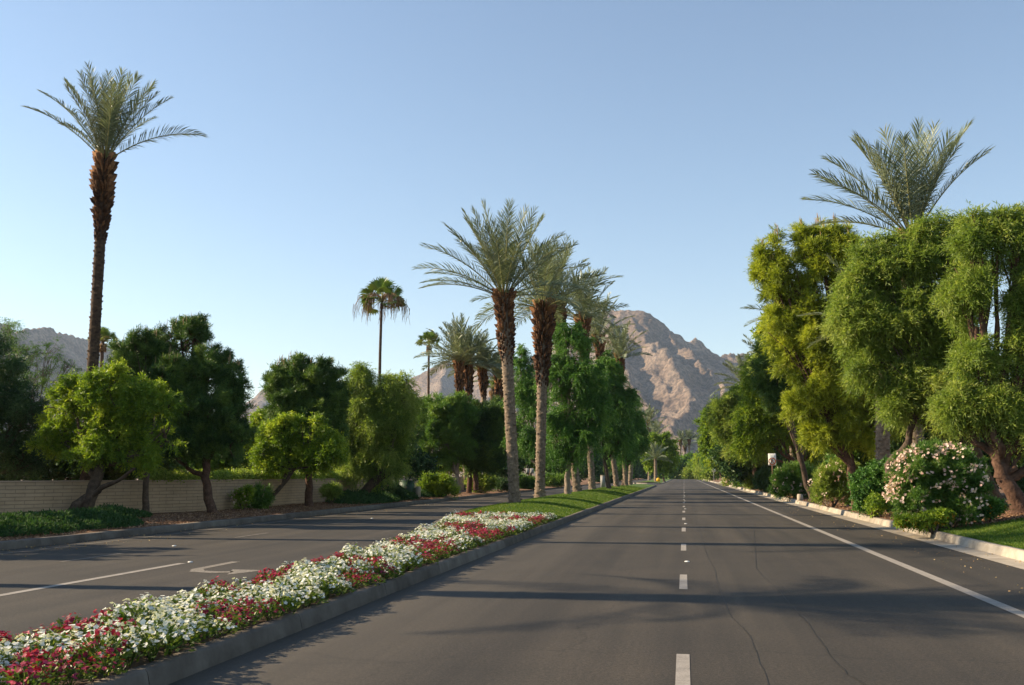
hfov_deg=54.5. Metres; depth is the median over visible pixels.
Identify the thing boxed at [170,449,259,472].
hedge
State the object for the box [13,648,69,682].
flowering plant
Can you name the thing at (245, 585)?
flowering plant
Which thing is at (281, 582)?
flowering plant
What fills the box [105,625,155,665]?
flowering plant
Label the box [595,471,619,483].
leafy bush
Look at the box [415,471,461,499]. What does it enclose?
leafy bush
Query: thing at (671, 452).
island tree
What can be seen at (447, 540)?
flowering plant
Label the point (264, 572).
flowering plant
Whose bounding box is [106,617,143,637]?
flowering plant
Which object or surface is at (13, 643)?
flowering plant
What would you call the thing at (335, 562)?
flowering plant
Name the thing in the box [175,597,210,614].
flowering plant
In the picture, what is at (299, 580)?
flowering plant
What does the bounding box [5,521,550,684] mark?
flower bed soil
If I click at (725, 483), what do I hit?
oleander bush
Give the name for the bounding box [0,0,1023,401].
sky
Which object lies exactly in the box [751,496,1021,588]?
fallen leaves
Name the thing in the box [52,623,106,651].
flowering plant
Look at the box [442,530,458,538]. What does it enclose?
flowering plant
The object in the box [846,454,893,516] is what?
leafy bush
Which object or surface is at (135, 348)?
pine tree
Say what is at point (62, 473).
hedge
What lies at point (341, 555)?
flowering plant
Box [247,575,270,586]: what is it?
flowering plant
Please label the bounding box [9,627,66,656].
flowering plant
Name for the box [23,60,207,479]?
date palm
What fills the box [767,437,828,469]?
backdrop tree
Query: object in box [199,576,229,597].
flowering plant
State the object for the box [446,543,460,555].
flowering plant
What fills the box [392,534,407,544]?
flowering plant
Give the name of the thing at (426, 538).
flowering plant
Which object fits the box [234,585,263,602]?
flowering plant
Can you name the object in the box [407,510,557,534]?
flower drift
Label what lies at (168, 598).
flowering plant
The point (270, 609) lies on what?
flowering plant
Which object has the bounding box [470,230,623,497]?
date palm
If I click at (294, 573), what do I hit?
flowering plant
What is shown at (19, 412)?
feathery tree
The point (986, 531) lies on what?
lawn
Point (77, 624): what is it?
flowering plant
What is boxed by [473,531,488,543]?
flowering plant
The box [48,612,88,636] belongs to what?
flowering plant
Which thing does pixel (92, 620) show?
flowering plant
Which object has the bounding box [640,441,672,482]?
date palm
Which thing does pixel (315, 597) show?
flowering plant
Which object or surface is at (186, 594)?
flowering plant
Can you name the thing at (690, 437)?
date palm
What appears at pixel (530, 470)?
street sign
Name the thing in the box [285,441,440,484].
garden tree
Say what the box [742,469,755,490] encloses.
oleander bush
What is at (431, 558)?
flowering plant
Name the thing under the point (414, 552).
flowering plant
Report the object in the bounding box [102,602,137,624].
flowering plant
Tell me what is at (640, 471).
distant tree
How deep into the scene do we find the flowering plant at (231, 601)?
10.38 m
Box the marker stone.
[797,494,802,501]
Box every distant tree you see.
[532,457,571,477]
[570,448,604,482]
[599,455,635,481]
[633,456,646,478]
[641,471,653,478]
[661,457,686,478]
[680,452,692,463]
[686,452,701,473]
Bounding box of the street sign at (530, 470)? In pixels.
[526,468,533,474]
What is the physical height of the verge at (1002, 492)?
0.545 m
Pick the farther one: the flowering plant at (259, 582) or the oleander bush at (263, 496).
the oleander bush at (263, 496)
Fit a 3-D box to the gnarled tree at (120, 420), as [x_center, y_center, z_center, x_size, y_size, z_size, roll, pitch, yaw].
[-13.273,3.244,32.093,5.791,5.468,3.170,-1,-8,10]
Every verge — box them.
[0,478,641,540]
[708,478,1021,526]
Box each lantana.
[890,506,956,533]
[956,495,1013,525]
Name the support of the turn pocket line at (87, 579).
on the road
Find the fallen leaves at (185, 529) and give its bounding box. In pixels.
[2,501,464,556]
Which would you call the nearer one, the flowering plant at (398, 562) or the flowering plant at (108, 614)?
the flowering plant at (108, 614)
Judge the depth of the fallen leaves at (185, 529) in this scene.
25.80 m
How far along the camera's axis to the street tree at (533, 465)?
105.13 m
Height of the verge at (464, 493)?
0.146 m
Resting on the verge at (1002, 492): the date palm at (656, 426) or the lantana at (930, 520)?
the lantana at (930, 520)
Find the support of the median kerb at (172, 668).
on the road
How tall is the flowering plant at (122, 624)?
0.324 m
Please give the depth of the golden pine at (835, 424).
42.42 m
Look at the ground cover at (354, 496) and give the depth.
49.81 m
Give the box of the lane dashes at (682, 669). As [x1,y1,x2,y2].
[675,493,689,684]
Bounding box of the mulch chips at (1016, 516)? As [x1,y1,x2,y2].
[786,496,1023,528]
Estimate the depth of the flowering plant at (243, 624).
9.25 m
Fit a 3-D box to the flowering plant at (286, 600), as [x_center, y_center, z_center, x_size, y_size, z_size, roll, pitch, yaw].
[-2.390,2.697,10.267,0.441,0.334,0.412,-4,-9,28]
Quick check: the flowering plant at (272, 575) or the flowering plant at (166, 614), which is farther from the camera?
the flowering plant at (272, 575)
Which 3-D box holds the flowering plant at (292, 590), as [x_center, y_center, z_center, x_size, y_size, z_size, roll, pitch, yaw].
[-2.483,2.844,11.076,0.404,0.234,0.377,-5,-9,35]
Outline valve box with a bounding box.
[415,486,420,496]
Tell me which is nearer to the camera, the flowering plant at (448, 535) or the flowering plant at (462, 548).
the flowering plant at (462, 548)
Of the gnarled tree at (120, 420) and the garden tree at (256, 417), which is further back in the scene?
the garden tree at (256, 417)
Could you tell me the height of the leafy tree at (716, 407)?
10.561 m
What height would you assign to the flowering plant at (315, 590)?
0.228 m
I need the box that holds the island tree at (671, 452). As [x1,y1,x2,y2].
[640,430,682,481]
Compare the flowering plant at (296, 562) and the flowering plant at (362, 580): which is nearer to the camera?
the flowering plant at (362, 580)
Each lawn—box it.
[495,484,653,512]
[636,479,670,482]
[941,524,1016,545]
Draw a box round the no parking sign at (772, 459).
[768,453,775,484]
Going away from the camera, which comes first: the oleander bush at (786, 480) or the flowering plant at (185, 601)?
the flowering plant at (185, 601)
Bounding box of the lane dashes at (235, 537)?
[60,480,643,561]
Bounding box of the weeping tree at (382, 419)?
[329,360,429,500]
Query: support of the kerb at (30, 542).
on the road
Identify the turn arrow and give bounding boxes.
[190,561,261,574]
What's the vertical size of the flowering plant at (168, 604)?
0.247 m
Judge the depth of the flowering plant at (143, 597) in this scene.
9.88 m
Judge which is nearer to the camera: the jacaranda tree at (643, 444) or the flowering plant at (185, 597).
the flowering plant at (185, 597)
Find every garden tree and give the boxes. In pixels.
[0,351,32,436]
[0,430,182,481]
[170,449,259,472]
[243,406,267,456]
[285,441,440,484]
[421,462,506,478]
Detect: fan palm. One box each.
[87,327,117,366]
[353,277,409,376]
[414,330,440,396]
[488,378,494,487]
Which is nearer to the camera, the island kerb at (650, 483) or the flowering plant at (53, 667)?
the flowering plant at (53, 667)
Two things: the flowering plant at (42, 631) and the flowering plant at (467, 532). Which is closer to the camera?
the flowering plant at (42, 631)
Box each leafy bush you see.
[371,480,408,497]
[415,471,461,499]
[493,476,508,493]
[519,472,535,489]
[545,472,570,488]
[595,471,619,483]
[731,481,744,487]
[751,464,771,491]
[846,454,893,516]
[861,490,890,518]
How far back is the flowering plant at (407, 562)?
14.92 m
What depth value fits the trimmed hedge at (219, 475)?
38.44 m
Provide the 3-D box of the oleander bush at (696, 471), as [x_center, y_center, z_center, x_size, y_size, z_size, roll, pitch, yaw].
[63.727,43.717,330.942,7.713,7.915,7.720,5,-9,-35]
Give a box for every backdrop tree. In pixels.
[705,440,778,486]
[746,312,806,461]
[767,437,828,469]
[812,415,903,487]
[890,429,1023,493]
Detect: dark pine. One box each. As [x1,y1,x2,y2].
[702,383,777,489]
[745,331,813,501]
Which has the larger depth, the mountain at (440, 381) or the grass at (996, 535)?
the mountain at (440, 381)
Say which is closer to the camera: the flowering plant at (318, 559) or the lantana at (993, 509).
the flowering plant at (318, 559)
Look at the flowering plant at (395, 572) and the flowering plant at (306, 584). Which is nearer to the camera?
the flowering plant at (306, 584)
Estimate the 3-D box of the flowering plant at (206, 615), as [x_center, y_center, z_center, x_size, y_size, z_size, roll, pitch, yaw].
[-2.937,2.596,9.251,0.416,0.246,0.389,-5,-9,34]
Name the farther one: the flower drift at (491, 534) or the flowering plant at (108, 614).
the flower drift at (491, 534)
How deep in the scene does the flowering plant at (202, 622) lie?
8.67 m
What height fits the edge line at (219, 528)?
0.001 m
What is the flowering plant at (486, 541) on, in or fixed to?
on the flower bed soil
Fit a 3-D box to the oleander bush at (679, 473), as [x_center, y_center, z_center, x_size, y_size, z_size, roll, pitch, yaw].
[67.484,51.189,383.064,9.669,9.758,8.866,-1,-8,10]
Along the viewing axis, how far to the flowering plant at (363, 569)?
13.38 m
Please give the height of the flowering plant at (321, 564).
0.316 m
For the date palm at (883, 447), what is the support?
on the verge at (1002, 492)
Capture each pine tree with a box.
[96,323,198,511]
[142,311,260,512]
[256,349,355,505]
[395,419,426,481]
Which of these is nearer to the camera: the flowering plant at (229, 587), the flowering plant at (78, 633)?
the flowering plant at (78, 633)
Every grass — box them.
[934,517,1023,548]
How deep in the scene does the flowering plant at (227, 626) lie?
8.97 m
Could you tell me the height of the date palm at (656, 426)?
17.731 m
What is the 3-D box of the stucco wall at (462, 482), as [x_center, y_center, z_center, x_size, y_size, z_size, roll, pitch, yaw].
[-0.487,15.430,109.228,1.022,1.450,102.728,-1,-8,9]
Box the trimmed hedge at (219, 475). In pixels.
[137,464,348,483]
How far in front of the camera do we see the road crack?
10.52 m
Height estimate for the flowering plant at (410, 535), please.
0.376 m
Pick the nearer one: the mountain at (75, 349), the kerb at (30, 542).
the kerb at (30, 542)
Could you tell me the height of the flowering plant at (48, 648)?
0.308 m
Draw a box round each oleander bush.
[226,483,256,508]
[245,480,275,517]
[463,473,499,492]
[675,465,686,478]
[680,466,695,478]
[691,463,703,479]
[700,467,722,480]
[720,472,732,485]
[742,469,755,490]
[764,460,816,500]
[807,456,861,506]
[880,435,995,531]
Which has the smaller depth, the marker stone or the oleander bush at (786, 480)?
the marker stone
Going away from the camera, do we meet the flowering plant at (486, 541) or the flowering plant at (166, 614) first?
the flowering plant at (166, 614)
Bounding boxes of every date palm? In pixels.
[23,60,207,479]
[412,197,590,502]
[413,313,497,489]
[438,326,501,402]
[446,330,500,401]
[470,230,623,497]
[474,347,518,489]
[514,234,615,491]
[562,266,627,489]
[570,292,638,486]
[591,320,651,484]
[628,404,656,484]
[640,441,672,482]
[642,404,665,479]
[648,419,669,479]
[671,428,688,455]
[681,429,700,451]
[682,436,694,453]
[710,351,748,396]
[735,334,757,368]
[740,279,795,458]
[797,254,903,463]
[799,116,994,448]
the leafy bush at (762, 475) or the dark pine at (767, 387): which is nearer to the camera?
the dark pine at (767, 387)
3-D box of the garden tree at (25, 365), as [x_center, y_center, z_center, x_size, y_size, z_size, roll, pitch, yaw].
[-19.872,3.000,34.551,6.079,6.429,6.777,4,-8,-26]
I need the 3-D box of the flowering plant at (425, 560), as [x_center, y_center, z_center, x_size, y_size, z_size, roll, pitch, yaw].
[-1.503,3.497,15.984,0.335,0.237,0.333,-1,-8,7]
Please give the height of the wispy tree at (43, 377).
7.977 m
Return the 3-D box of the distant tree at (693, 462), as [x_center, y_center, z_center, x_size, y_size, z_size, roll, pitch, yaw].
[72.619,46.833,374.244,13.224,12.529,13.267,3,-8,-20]
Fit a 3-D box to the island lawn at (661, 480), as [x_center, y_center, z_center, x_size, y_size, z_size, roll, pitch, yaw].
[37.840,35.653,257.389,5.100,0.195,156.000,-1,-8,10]
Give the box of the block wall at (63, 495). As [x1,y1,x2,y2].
[0,478,365,512]
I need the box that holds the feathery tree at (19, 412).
[0,326,58,480]
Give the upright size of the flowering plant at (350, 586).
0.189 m
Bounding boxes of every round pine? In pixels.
[411,390,483,492]
[455,394,507,492]
[483,449,532,489]
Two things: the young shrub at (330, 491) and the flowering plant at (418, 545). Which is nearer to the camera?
the flowering plant at (418, 545)
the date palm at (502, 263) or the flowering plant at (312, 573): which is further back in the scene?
the date palm at (502, 263)
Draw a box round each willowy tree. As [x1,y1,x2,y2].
[814,204,1008,505]
[920,199,1023,519]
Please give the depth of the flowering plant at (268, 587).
11.15 m
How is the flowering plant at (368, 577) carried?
on the flower bed soil
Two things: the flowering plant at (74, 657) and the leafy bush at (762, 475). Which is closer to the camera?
the flowering plant at (74, 657)
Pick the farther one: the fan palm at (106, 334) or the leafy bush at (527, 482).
the leafy bush at (527, 482)
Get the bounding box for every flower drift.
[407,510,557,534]
[420,510,553,542]
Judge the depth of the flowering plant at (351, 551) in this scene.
16.06 m
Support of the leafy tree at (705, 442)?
on the ground
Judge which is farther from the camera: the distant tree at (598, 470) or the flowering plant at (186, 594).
the distant tree at (598, 470)
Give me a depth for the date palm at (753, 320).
86.63 m
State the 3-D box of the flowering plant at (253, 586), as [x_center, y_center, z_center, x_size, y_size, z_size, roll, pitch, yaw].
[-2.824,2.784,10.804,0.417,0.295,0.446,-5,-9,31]
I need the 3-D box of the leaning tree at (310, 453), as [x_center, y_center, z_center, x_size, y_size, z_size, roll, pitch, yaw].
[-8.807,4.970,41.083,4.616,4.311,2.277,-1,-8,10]
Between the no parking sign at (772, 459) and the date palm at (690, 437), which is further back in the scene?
the date palm at (690, 437)
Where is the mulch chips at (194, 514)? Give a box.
[0,497,439,539]
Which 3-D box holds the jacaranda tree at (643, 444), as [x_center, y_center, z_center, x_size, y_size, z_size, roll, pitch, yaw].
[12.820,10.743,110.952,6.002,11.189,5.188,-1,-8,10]
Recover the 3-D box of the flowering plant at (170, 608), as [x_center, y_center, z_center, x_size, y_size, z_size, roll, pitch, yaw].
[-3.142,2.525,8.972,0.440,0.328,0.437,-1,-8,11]
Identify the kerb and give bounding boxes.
[0,478,647,550]
[31,485,655,684]
[633,479,671,483]
[703,479,1023,568]
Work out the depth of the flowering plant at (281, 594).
10.52 m
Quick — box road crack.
[694,512,865,684]
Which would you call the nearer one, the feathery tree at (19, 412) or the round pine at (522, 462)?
the feathery tree at (19, 412)
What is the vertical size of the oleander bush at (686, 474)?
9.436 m
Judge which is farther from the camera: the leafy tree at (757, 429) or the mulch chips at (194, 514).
the leafy tree at (757, 429)
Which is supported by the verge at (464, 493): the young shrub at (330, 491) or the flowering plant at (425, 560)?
the young shrub at (330, 491)
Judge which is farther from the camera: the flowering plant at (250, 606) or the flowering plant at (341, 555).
the flowering plant at (341, 555)
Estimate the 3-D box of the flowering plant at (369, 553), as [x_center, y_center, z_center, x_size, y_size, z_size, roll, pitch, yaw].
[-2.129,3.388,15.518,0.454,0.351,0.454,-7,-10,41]
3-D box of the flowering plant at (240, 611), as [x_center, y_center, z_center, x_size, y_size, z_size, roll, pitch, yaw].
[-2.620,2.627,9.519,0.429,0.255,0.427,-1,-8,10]
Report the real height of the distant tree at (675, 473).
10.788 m
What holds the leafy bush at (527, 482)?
on the verge at (464, 493)
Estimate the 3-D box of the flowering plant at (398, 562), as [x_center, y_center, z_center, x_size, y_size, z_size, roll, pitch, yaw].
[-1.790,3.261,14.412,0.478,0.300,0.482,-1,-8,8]
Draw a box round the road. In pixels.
[0,479,1023,684]
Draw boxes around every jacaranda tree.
[497,343,555,495]
[531,320,619,493]
[581,349,642,488]
[606,390,652,484]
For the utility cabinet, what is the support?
on the verge at (464, 493)
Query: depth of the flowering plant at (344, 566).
13.29 m
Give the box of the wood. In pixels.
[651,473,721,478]
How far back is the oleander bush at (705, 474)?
242.03 m
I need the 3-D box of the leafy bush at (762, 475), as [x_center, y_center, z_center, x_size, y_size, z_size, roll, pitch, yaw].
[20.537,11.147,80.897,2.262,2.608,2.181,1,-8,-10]
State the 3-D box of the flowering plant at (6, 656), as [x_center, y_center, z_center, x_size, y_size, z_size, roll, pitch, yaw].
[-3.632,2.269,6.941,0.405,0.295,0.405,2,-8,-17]
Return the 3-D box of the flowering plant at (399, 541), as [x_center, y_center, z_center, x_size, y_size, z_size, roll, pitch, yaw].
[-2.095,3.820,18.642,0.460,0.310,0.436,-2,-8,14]
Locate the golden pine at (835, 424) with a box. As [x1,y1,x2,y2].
[744,212,905,507]
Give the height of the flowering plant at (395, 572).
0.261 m
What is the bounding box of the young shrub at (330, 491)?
[317,480,345,503]
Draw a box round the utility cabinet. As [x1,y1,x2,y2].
[400,480,418,496]
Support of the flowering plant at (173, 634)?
on the flower bed soil
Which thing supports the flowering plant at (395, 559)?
on the flower bed soil
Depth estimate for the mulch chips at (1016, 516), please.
27.70 m
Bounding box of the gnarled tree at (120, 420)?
[20,357,192,509]
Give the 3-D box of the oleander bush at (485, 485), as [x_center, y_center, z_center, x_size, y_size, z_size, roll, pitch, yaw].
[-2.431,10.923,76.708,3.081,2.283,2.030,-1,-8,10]
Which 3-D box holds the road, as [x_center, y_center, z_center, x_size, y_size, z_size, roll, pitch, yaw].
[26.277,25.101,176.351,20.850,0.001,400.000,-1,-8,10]
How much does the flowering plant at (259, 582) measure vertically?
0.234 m
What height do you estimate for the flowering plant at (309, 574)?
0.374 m
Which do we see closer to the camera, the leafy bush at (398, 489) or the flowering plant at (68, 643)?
the flowering plant at (68, 643)
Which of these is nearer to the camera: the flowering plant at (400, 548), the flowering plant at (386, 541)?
the flowering plant at (400, 548)
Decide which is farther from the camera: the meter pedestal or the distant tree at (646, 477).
the distant tree at (646, 477)
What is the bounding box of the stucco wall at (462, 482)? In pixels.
[394,476,534,489]
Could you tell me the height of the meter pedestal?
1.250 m
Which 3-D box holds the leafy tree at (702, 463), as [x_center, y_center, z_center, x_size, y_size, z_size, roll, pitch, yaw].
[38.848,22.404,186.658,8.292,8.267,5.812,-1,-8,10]
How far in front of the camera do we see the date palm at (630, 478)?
120.11 m
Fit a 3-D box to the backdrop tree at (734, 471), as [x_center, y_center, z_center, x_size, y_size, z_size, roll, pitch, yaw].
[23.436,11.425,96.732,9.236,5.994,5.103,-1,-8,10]
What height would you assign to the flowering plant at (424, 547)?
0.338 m
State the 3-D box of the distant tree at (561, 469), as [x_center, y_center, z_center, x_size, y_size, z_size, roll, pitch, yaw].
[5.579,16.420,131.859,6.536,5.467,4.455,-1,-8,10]
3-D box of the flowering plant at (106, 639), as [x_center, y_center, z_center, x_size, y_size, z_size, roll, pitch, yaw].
[-3.186,2.376,7.746,0.534,0.295,0.499,2,-8,-18]
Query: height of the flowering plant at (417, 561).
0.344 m
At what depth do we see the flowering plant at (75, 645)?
7.43 m
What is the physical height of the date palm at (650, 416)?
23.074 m
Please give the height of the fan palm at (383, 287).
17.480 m
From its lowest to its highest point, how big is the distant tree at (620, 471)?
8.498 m
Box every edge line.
[2,484,600,553]
[697,480,1023,617]
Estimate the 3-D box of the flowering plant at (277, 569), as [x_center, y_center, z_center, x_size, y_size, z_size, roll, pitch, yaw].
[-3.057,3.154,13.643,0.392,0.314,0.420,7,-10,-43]
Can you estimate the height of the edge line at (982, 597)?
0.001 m
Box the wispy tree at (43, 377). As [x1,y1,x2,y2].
[0,317,86,433]
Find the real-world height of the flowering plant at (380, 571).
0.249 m
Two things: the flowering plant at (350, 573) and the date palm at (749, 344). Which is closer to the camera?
the flowering plant at (350, 573)
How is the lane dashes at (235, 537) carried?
on the road
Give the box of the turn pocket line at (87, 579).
[0,563,184,595]
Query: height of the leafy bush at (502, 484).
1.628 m
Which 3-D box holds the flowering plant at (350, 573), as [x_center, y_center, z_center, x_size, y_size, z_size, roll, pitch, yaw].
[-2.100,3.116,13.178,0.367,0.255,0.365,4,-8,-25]
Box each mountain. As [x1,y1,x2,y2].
[0,324,112,432]
[241,363,515,423]
[431,310,745,475]
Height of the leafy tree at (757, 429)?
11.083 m
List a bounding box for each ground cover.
[0,502,152,537]
[325,487,446,503]
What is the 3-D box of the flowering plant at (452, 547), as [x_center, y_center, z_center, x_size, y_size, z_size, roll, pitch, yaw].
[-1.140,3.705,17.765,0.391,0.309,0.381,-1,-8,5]
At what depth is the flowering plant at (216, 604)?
10.08 m
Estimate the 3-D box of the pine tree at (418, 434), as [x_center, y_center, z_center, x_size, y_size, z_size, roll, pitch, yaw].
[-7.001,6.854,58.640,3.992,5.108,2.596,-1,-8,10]
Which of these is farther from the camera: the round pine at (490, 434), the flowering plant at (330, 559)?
the round pine at (490, 434)
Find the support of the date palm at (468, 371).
on the verge at (464, 493)
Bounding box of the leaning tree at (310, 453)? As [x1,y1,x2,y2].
[244,410,350,505]
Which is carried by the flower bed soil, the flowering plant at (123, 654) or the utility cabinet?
the flowering plant at (123, 654)
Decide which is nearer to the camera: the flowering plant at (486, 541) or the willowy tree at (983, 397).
the flowering plant at (486, 541)
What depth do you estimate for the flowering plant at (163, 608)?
9.36 m
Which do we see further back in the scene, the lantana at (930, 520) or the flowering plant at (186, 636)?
the lantana at (930, 520)
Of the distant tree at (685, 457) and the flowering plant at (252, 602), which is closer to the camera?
the flowering plant at (252, 602)
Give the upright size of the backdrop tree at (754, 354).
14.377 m
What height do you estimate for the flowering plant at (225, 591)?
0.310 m
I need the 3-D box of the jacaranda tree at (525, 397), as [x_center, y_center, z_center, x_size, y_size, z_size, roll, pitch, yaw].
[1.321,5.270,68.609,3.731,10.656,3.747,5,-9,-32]
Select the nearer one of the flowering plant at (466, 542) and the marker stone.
the flowering plant at (466, 542)
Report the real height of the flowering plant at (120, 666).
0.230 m
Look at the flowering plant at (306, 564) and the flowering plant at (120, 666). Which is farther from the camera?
the flowering plant at (306, 564)
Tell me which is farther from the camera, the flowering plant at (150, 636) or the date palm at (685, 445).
the date palm at (685, 445)
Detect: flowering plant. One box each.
[0,630,21,649]
[0,635,44,655]
[0,646,15,669]
[0,646,25,664]
[0,647,19,676]
[0,659,57,684]
[0,665,30,684]
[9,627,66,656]
[13,645,48,668]
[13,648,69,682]
[13,657,69,684]
[15,632,67,662]
[20,624,67,648]
[44,623,84,643]
[44,636,87,660]
[44,639,93,676]
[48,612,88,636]
[50,659,97,684]
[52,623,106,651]
[57,640,108,670]
[62,622,99,641]
[72,626,134,673]
[74,627,133,663]
[77,618,129,648]
[80,608,121,633]
[80,649,128,678]
[95,604,136,625]
[99,620,142,653]
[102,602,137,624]
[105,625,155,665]
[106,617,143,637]
[110,595,158,626]
[123,592,163,612]
[123,612,184,661]
[130,625,168,652]
[138,600,180,617]
[140,609,176,628]
[141,606,181,624]
[144,620,197,654]
[151,599,178,608]
[152,618,205,648]
[157,595,184,606]
[164,608,198,624]
[165,589,201,603]
[168,602,208,618]
[172,590,198,602]
[174,609,218,643]
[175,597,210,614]
[178,594,217,617]
[181,607,214,622]
[185,599,223,626]
[188,580,222,602]
[194,597,229,609]
[195,617,239,638]
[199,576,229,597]
[207,598,239,619]
[209,586,242,603]
[211,593,237,610]
[212,610,248,632]
[213,584,242,598]
[218,603,259,628]
[222,577,255,596]
[228,596,262,620]
[231,598,267,615]
[234,585,263,600]
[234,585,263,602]
[237,591,273,615]
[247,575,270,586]
[248,578,272,585]
[252,567,282,579]
[253,581,282,596]
[254,597,285,620]
[256,585,300,611]
[257,570,281,584]
[264,587,299,615]
[266,573,301,594]
[275,590,309,609]
[276,560,294,574]
[279,562,296,578]
[282,563,313,580]
[282,587,304,598]
[287,558,315,574]
[291,559,316,567]
[291,572,324,589]
[292,586,328,606]
[296,586,324,603]
[298,566,327,578]
[299,567,333,590]
[299,575,329,599]
[310,555,325,564]
[312,573,347,598]
[313,565,333,573]
[314,560,333,569]
[319,556,342,571]
[326,560,355,577]
[327,552,348,560]
[327,556,339,564]
[327,572,352,593]
[329,580,355,595]
[338,542,364,553]
[339,556,356,566]
[339,579,359,587]
[341,544,360,559]
[343,568,365,582]
[346,560,375,583]
[349,555,363,565]
[350,575,369,587]
[354,559,375,571]
[357,572,385,585]
[361,556,387,570]
[363,548,385,559]
[364,547,391,562]
[365,564,388,579]
[375,558,404,571]
[375,563,400,579]
[377,554,406,570]
[378,538,396,545]
[382,543,395,550]
[385,564,404,576]
[389,554,415,570]
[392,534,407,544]
[393,538,406,544]
[395,542,417,552]
[395,550,415,563]
[399,550,421,570]
[400,546,423,564]
[404,532,424,540]
[408,535,424,542]
[409,542,427,552]
[415,552,428,565]
[417,544,437,557]
[420,533,434,542]
[421,553,439,563]
[429,546,450,559]
[433,533,447,541]
[434,538,453,549]
[438,541,458,553]
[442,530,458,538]
[442,538,461,553]
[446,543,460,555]
[449,542,467,554]
[451,534,473,548]
[453,529,473,541]
[460,536,476,549]
[471,536,484,545]
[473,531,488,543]
[473,533,489,545]
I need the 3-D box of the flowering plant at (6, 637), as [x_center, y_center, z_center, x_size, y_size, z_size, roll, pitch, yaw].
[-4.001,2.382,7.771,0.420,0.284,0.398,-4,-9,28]
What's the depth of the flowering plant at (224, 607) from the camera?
9.80 m
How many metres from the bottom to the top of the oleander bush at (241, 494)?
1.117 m
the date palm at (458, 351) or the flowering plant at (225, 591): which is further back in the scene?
the date palm at (458, 351)
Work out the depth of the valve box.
60.27 m
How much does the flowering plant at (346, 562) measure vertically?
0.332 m
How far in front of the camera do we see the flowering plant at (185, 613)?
9.36 m
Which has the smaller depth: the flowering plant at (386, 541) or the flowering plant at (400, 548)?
the flowering plant at (400, 548)
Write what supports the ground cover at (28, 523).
on the verge at (464, 493)
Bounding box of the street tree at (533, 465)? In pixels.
[519,446,557,476]
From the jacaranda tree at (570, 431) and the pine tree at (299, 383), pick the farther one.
the jacaranda tree at (570, 431)
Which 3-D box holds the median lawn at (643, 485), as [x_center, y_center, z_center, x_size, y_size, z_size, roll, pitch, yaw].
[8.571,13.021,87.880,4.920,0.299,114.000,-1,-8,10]
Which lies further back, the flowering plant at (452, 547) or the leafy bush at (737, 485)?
the leafy bush at (737, 485)
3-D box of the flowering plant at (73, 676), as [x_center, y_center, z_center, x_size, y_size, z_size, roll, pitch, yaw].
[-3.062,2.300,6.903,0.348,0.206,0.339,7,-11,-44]
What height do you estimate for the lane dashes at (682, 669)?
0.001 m
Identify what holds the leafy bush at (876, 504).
on the verge at (1002, 492)
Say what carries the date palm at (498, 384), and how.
on the verge at (464, 493)
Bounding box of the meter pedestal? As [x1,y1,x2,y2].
[600,475,604,486]
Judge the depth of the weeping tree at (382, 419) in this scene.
50.62 m
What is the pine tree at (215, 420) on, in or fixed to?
on the verge at (464, 493)
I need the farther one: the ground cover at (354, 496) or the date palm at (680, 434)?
the date palm at (680, 434)
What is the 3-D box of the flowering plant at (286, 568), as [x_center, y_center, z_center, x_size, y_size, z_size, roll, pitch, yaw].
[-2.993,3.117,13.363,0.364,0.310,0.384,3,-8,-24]
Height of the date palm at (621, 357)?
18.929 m
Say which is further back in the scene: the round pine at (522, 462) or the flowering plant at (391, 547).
the round pine at (522, 462)
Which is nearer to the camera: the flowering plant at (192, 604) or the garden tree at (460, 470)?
the flowering plant at (192, 604)
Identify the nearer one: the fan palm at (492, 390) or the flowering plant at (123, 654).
the flowering plant at (123, 654)
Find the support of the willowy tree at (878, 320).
on the verge at (1002, 492)
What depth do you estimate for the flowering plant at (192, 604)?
9.77 m
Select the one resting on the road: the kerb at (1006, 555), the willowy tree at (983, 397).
the kerb at (1006, 555)
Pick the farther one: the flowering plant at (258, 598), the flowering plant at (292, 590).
the flowering plant at (292, 590)
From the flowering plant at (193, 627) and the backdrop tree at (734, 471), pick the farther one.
the backdrop tree at (734, 471)
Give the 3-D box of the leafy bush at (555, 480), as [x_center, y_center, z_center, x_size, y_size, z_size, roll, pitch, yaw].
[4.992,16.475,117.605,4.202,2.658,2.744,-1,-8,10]
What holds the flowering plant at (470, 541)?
on the flower bed soil
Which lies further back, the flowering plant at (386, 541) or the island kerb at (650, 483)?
the island kerb at (650, 483)
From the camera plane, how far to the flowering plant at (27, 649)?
7.22 m
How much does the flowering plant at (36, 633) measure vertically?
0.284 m
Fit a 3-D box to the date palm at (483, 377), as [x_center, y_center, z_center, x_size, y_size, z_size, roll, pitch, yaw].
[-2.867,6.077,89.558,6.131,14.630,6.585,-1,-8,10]
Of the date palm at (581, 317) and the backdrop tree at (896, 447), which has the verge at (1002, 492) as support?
the backdrop tree at (896, 447)
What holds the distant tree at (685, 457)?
on the far verge
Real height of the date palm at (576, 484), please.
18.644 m
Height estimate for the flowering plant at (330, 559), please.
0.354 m
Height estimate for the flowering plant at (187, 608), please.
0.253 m
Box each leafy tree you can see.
[692,408,727,472]
[697,453,723,480]
[725,354,829,467]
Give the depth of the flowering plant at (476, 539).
20.09 m
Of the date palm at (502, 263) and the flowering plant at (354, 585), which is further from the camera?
the date palm at (502, 263)
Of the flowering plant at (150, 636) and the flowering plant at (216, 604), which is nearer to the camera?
the flowering plant at (150, 636)

